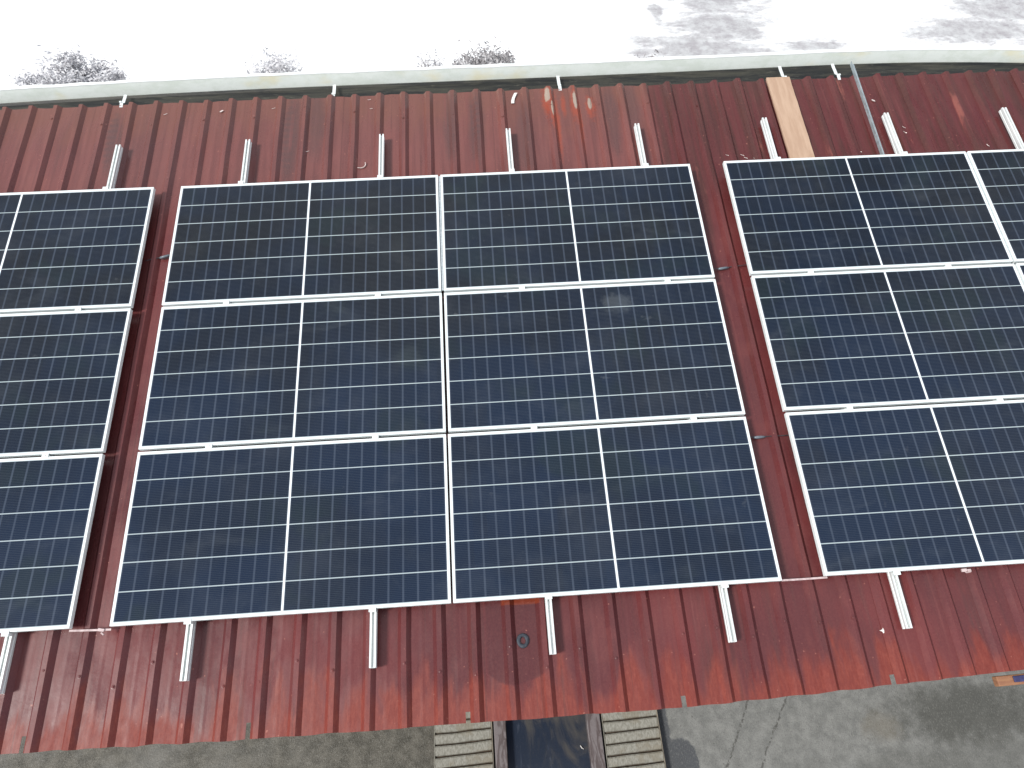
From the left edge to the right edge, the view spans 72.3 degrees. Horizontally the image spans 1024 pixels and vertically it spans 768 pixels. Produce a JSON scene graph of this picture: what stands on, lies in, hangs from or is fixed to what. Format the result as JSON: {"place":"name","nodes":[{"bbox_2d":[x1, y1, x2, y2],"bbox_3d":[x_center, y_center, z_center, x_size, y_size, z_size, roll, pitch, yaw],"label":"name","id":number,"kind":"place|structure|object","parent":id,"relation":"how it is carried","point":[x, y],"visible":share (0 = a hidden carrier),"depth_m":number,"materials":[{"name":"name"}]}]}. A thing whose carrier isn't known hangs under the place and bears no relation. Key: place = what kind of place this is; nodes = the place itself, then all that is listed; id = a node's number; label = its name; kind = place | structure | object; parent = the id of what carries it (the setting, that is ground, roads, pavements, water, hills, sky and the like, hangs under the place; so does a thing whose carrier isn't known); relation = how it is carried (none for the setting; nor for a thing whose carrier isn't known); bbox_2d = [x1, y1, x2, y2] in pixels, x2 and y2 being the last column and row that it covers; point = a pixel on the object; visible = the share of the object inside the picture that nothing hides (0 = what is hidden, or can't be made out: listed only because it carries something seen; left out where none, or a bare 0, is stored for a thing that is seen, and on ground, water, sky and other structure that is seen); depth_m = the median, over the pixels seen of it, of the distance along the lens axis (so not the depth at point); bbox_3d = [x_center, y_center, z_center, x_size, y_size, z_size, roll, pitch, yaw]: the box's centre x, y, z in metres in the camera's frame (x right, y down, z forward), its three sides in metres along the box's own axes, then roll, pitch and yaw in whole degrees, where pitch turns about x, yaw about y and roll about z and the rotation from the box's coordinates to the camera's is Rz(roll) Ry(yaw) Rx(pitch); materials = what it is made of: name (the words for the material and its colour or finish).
{"place":"outdoors","nodes":[
{"label":"outdoors","id":0,"kind":"place"},
{"bbox_2d":[0,0,1023,87],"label":"yard","id":1,"kind":"structure","parent":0,"point":[145,39],"depth_m":13.48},
{"bbox_2d":[8,40,129,86],"bbox_3d":[-7.237,-4.788,11.505,1.977,1.134,1.487,-28,62,-17],"label":"grey shrub","id":2,"kind":"object","parent":1,"relation":"on","point":[67,74],"visible":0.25,"depth_m":11.35,"materials":[{"name":"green plant"}]},
{"bbox_2d":[242,47,302,73],"bbox_3d":[-3.971,-5.135,11.792,1.090,1.035,0.904,-3,57,-2],"label":"grey shrub","id":3,"kind":"object","parent":1,"relation":"on","point":[276,67],"visible":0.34,"depth_m":11.57,"materials":[{"name":"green plant"}]},
{"bbox_2d":[413,44,445,67],"bbox_3d":[-1.371,-5.318,11.961,0.710,0.960,0.471,-3,57,-2],"label":"grey shrub","id":4,"kind":"object","parent":1,"relation":"on","point":[434,63],"visible":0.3,"depth_m":11.73,"materials":[{"name":"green plant"}]},
{"bbox_2d":[451,36,515,65],"bbox_3d":[-0.492,-5.319,11.957,1.138,0.981,0.898,-3,57,-2],"label":"grey shrub","id":5,"kind":"object","parent":1,"relation":"on","point":[497,58],"visible":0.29,"depth_m":11.74,"materials":[{"name":"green plant"}]},
{"bbox_2d":[634,49,683,58],"bbox_3d":[2.485,-5.333,12.121,0.946,0.742,0.776,7,58,4],"label":"grey shrub","id":6,"kind":"object","parent":1,"relation":"on","point":[656,50],"depth_m":11.98,"materials":[{"name":"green plant"}]},
{"bbox_2d":[0,670,1023,767],"bbox_3d":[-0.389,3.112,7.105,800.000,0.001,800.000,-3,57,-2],"label":"ground","id":7,"kind":"structure","parent":0,"point":[975,721],"depth_m":6.86,"materials":[{"name":"concrete"}]},
{"bbox_2d":[434,712,493,767],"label":"ribbed ramp","id":8,"kind":"structure","parent":7,"relation":"on","point":[468,744],"depth_m":6.76,"materials":[{"name":"concrete"}]},
{"bbox_2d":[493,721,507,767],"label":"edge beam","id":9,"kind":"structure","parent":7,"relation":"on","point":[501,758],"depth_m":6.75,"materials":[{"name":"paint"}]},
{"bbox_2d":[0,68,1023,753],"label":"metal roof","id":10,"kind":"structure","parent":7,"relation":"on","point":[304,674],"depth_m":4.57,"materials":[{"name":"paint"}]},
{"bbox_2d":[0,144,122,693],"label":"mounting rail","id":11,"kind":"object","parent":10,"relation":"attached to","point":[7,651],"visible":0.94,"depth_m":4.32,"materials":[{"name":"metal"}]},
{"bbox_2d":[0,454,104,632],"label":"solar panel","id":12,"kind":"object","parent":11,"relation":"attached to","point":[47,507],"visible":1,"depth_m":4.55,"materials":[{"name":"glass"}]},
{"bbox_2d":[0,187,155,313],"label":"solar panel","id":13,"kind":"object","parent":11,"relation":"on","point":[69,250],"visible":1,"depth_m":5.49,"materials":[{"name":"glass"}]},
{"bbox_2d":[69,628,110,635],"bbox_3d":[-2.620,1.542,4.346,0.257,0.016,0.047,-3,65,-2],"label":"plastic strip","id":14,"kind":"object","parent":10,"relation":"attached to","point":[101,630],"visible":1,"depth_m":4.35,"materials":[{"name":"white plastic"}]},
{"bbox_2d":[145,254,169,260],"bbox_3d":[-2.785,-1.011,5.575,0.259,0.030,0.022,-17,59,-11],"label":"cable link","id":15,"kind":"object","parent":10,"relation":"on","point":[164,256],"visible":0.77,"depth_m":5.57,"materials":[{"name":"black plastic"}]},
{"bbox_2d":[180,139,251,680],"bbox_3d":[-2.129,-0.154,5.129,0.048,0.094,4.298,-3,65,-2],"label":"mounting rail","id":16,"kind":"object","parent":10,"relation":"attached to","point":[188,650],"visible":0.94,"depth_m":4.35,"materials":[{"name":"metal"}]},
{"bbox_2d":[110,434,450,626],"bbox_3d":[-1.472,0.929,4.616,2.105,0.036,1.134,-3,65,-2],"label":"solar panel","id":17,"kind":"object","parent":16,"relation":"attached to","point":[218,533],"visible":1,"depth_m":4.58,"materials":[{"name":"glass"}]},
{"bbox_2d":[138,293,445,450],"bbox_3d":[-1.550,-0.117,5.097,2.105,0.036,1.134,-3,65,-2],"label":"solar panel","id":18,"kind":"object","parent":16,"relation":"on","point":[234,374],"visible":1,"depth_m":5.06,"materials":[{"name":"glass"}]},
{"bbox_2d":[162,175,440,306],"bbox_3d":[-1.631,-1.163,5.578,2.105,0.036,1.134,-3,65,-2],"label":"solar panel","id":19,"kind":"object","parent":16,"relation":"on","point":[293,240],"visible":1,"depth_m":5.54,"materials":[{"name":"glass"}]},
{"bbox_2d":[369,134,384,667],"bbox_3d":[-0.991,-0.215,5.173,0.047,0.094,4.298,-3,65,-2],"label":"mounting rail","id":20,"kind":"object","parent":10,"relation":"attached to","point":[373,611],"visible":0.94,"depth_m":4.39,"materials":[{"name":"metal"}]},
{"bbox_2d":[0,47,1023,109],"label":"roof gutter","id":21,"kind":"object","parent":10,"relation":"on","point":[795,65],"visible":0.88,"depth_m":6.59,"materials":[{"name":"white metal"}]},
{"bbox_2d":[511,93,516,102],"bbox_3d":[0.021,-2.595,6.356,0.064,0.014,0.115,-3,65,-2],"label":"paint flake","id":22,"kind":"object","parent":10,"relation":"on","point":[513,97],"visible":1,"depth_m":6.36,"materials":[{"name":"white paint"}]},
{"bbox_2d":[516,633,528,647],"bbox_3d":[0.068,1.620,4.419,0.080,0.008,0.089,-3,65,-2],"label":"rubber ring","id":23,"kind":"object","parent":10,"relation":"on","point":[526,637],"visible":1,"depth_m":4.42,"materials":[{"name":"grey rubber"}]},
{"bbox_2d":[506,128,555,654],"bbox_3d":[0.109,-0.281,5.218,0.044,0.093,4.298,-3,65,-2],"label":"mounting rail","id":24,"kind":"object","parent":10,"relation":"attached to","point":[550,625],"visible":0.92,"depth_m":4.44,"materials":[{"name":"metal"}]},
{"bbox_2d":[440,164,714,292],"bbox_3d":[0.490,-1.282,5.661,2.105,0.035,1.134,-3,65,-2],"label":"solar panel","id":25,"kind":"object","parent":24,"relation":"on","point":[568,227],"visible":1,"depth_m":5.63,"materials":[{"name":"glass"}]},
{"bbox_2d":[438,176,443,290],"bbox_3d":[-0.570,-1.226,5.619,0.016,0.009,1.120,-3,65,-2],"label":"joint strip","id":26,"kind":"object","parent":25,"relation":"attached to","point":[441,234],"visible":1,"depth_m":5.60,"materials":[{"name":"metal"}]},
{"bbox_2d":[444,279,744,432],"bbox_3d":[0.568,-0.236,5.180,2.105,0.036,1.134,-3,65,-2],"label":"solar panel","id":27,"kind":"object","parent":24,"relation":"on","point":[584,355],"visible":1,"depth_m":5.15,"materials":[{"name":"glass"}]},
{"bbox_2d":[448,417,781,603],"bbox_3d":[0.642,0.811,4.699,2.105,0.036,1.134,-3,65,-2],"label":"solar panel","id":28,"kind":"object","parent":24,"relation":"on","point":[576,510],"visible":1,"depth_m":4.67,"materials":[{"name":"glass"}]},
{"bbox_2d":[634,123,736,642],"bbox_3d":[1.239,-0.341,5.261,0.044,0.094,4.298,-3,65,-2],"label":"mounting rail","id":29,"kind":"object","parent":10,"relation":"attached to","point":[727,613],"visible":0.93,"depth_m":4.48,"materials":[{"name":"metal"}]},
{"bbox_2d":[714,264,746,269],"bbox_3d":[1.744,-0.934,5.603,0.343,0.029,0.022,-7,58,-5],"label":"cable link","id":30,"kind":"object","parent":10,"relation":"on","point":[721,268],"visible":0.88,"depth_m":5.59,"materials":[{"name":"black plastic"}]},
{"bbox_2d":[750,435,787,438],"bbox_3d":[1.823,0.375,5.001,0.351,0.025,0.022,-3,65,-2],"label":"cable link","id":31,"kind":"object","parent":10,"relation":"on","point":[756,437],"visible":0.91,"depth_m":4.99,"materials":[{"name":"black plastic"}]},
{"bbox_2d":[766,77,814,157],"bbox_3d":[2.484,-2.347,6.244,0.219,0.023,1.050,-3,65,-2],"label":"wooden plank","id":32,"kind":"object","parent":10,"relation":"on","point":[791,122],"visible":0.88,"depth_m":6.24,"materials":[{"name":"brown wood"}]},
{"bbox_2d":[782,576,826,580],"bbox_3d":[1.893,1.263,4.539,0.302,0.009,0.012,-3,65,-2],"label":"plastic strip","id":33,"kind":"object","parent":10,"relation":"attached to","point":[804,578],"visible":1,"depth_m":4.54,"materials":[{"name":"white plastic"}]},
{"bbox_2d":[760,117,912,628],"bbox_3d":[2.368,-0.410,5.308,0.044,0.094,4.298,-3,65,-2],"label":"mounting rail","id":34,"kind":"object","parent":10,"relation":"attached to","point":[899,600],"visible":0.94,"depth_m":4.53,"materials":[{"name":"metal"}]},
{"bbox_2d":[723,151,1012,275],"bbox_3d":[2.880,-1.423,5.759,2.105,0.035,1.134,-3,65,-2],"label":"solar panel","id":35,"kind":"object","parent":34,"relation":"on","point":[853,213],"visible":1,"depth_m":5.73,"materials":[{"name":"glass"}]},
{"bbox_2d":[750,264,1023,411],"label":"solar panel","id":36,"kind":"object","parent":34,"relation":"on","point":[879,338],"visible":1,"depth_m":5.25,"materials":[{"name":"glass"}]},
{"bbox_2d":[784,400,1023,575],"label":"solar panel","id":37,"kind":"object","parent":34,"relation":"on","point":[914,488],"visible":1,"depth_m":4.77,"materials":[{"name":"glass"}]},
{"bbox_2d":[961,568,971,572],"bbox_3d":[2.956,1.216,4.558,0.062,0.014,0.029,-3,65,-2],"label":"plastic clip","id":38,"kind":"object","parent":37,"relation":"attached to","point":[965,570],"visible":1,"depth_m":4.55,"materials":[{"name":"white plastic"}]},
{"bbox_2d":[850,61,884,154],"bbox_3d":[3.207,-2.458,6.296,0.038,0.036,1.200,-2,65,-2],"label":"angle bar","id":39,"kind":"object","parent":10,"relation":"on","point":[869,116],"visible":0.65,"depth_m":6.30,"materials":[{"name":"metal"}]},
{"bbox_2d":[881,112,1003,401],"bbox_3d":[3.468,-0.469,5.351,0.047,0.094,4.298,-3,65,-2],"label":"mounting rail","id":40,"kind":"object","parent":10,"relation":"attached to","point":[892,134],"visible":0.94,"depth_m":6.14,"materials":[{"name":"metal"}]},
{"bbox_2d":[999,107,1023,148],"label":"mounting rail","id":41,"kind":"object","parent":10,"relation":"attached to","point":[1012,130],"visible":1,"depth_m":6.20,"materials":[{"name":"metal"}]},
{"bbox_2d":[967,149,1023,263],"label":"solar panel","id":42,"kind":"object","parent":41,"relation":"attached to","point":[1000,174],"visible":1,"depth_m":5.86,"materials":[{"name":"glass"}]},
{"bbox_2d":[966,153,1013,260],"bbox_3d":[3.941,-1.482,5.799,0.016,0.009,1.120,-3,65,-2],"label":"joint strip","id":43,"kind":"object","parent":42,"relation":"attached to","point":[990,208],"visible":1,"depth_m":5.78,"materials":[{"name":"metal"}]},
{"bbox_2d":[1015,263,1023,284],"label":"solar panel","id":44,"kind":"object","parent":41,"relation":"on","point":[1019,267],"visible":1,"depth_m":5.52,"materials":[{"name":"laminate"}]},
{"bbox_2d":[585,714,605,767],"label":"edge beam","id":45,"kind":"structure","parent":7,"relation":"on","point":[595,744],"depth_m":6.77,"materials":[{"name":"paint"}]},
{"bbox_2d":[600,710,665,767],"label":"ribbed ramp","id":46,"kind":"structure","parent":7,"relation":"on","point":[632,739],"depth_m":6.80,"materials":[{"name":"concrete"}]},
{"bbox_2d":[992,673,1023,686],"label":"timber beam","id":47,"kind":"structure","parent":7,"relation":"on","point":[1008,680],"depth_m":4.41,"materials":[{"name":"brown wood"}]},
{"bbox_2d":[506,714,590,767],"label":"pit floor","id":48,"kind":"structure","parent":0,"point":[553,742],"depth_m":6.84,"materials":[{"name":"blue liquid"}]},
{"label":"rail","id":49,"kind":"object","parent":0,"visible":0},
{"bbox_2d":[0,308,132,457],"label":"solar panel","id":50,"kind":"object","parent":49,"relation":"on","point":[60,372],"visible":1,"depth_m":5.02,"materials":[{"name":"laminate"}]}
]}

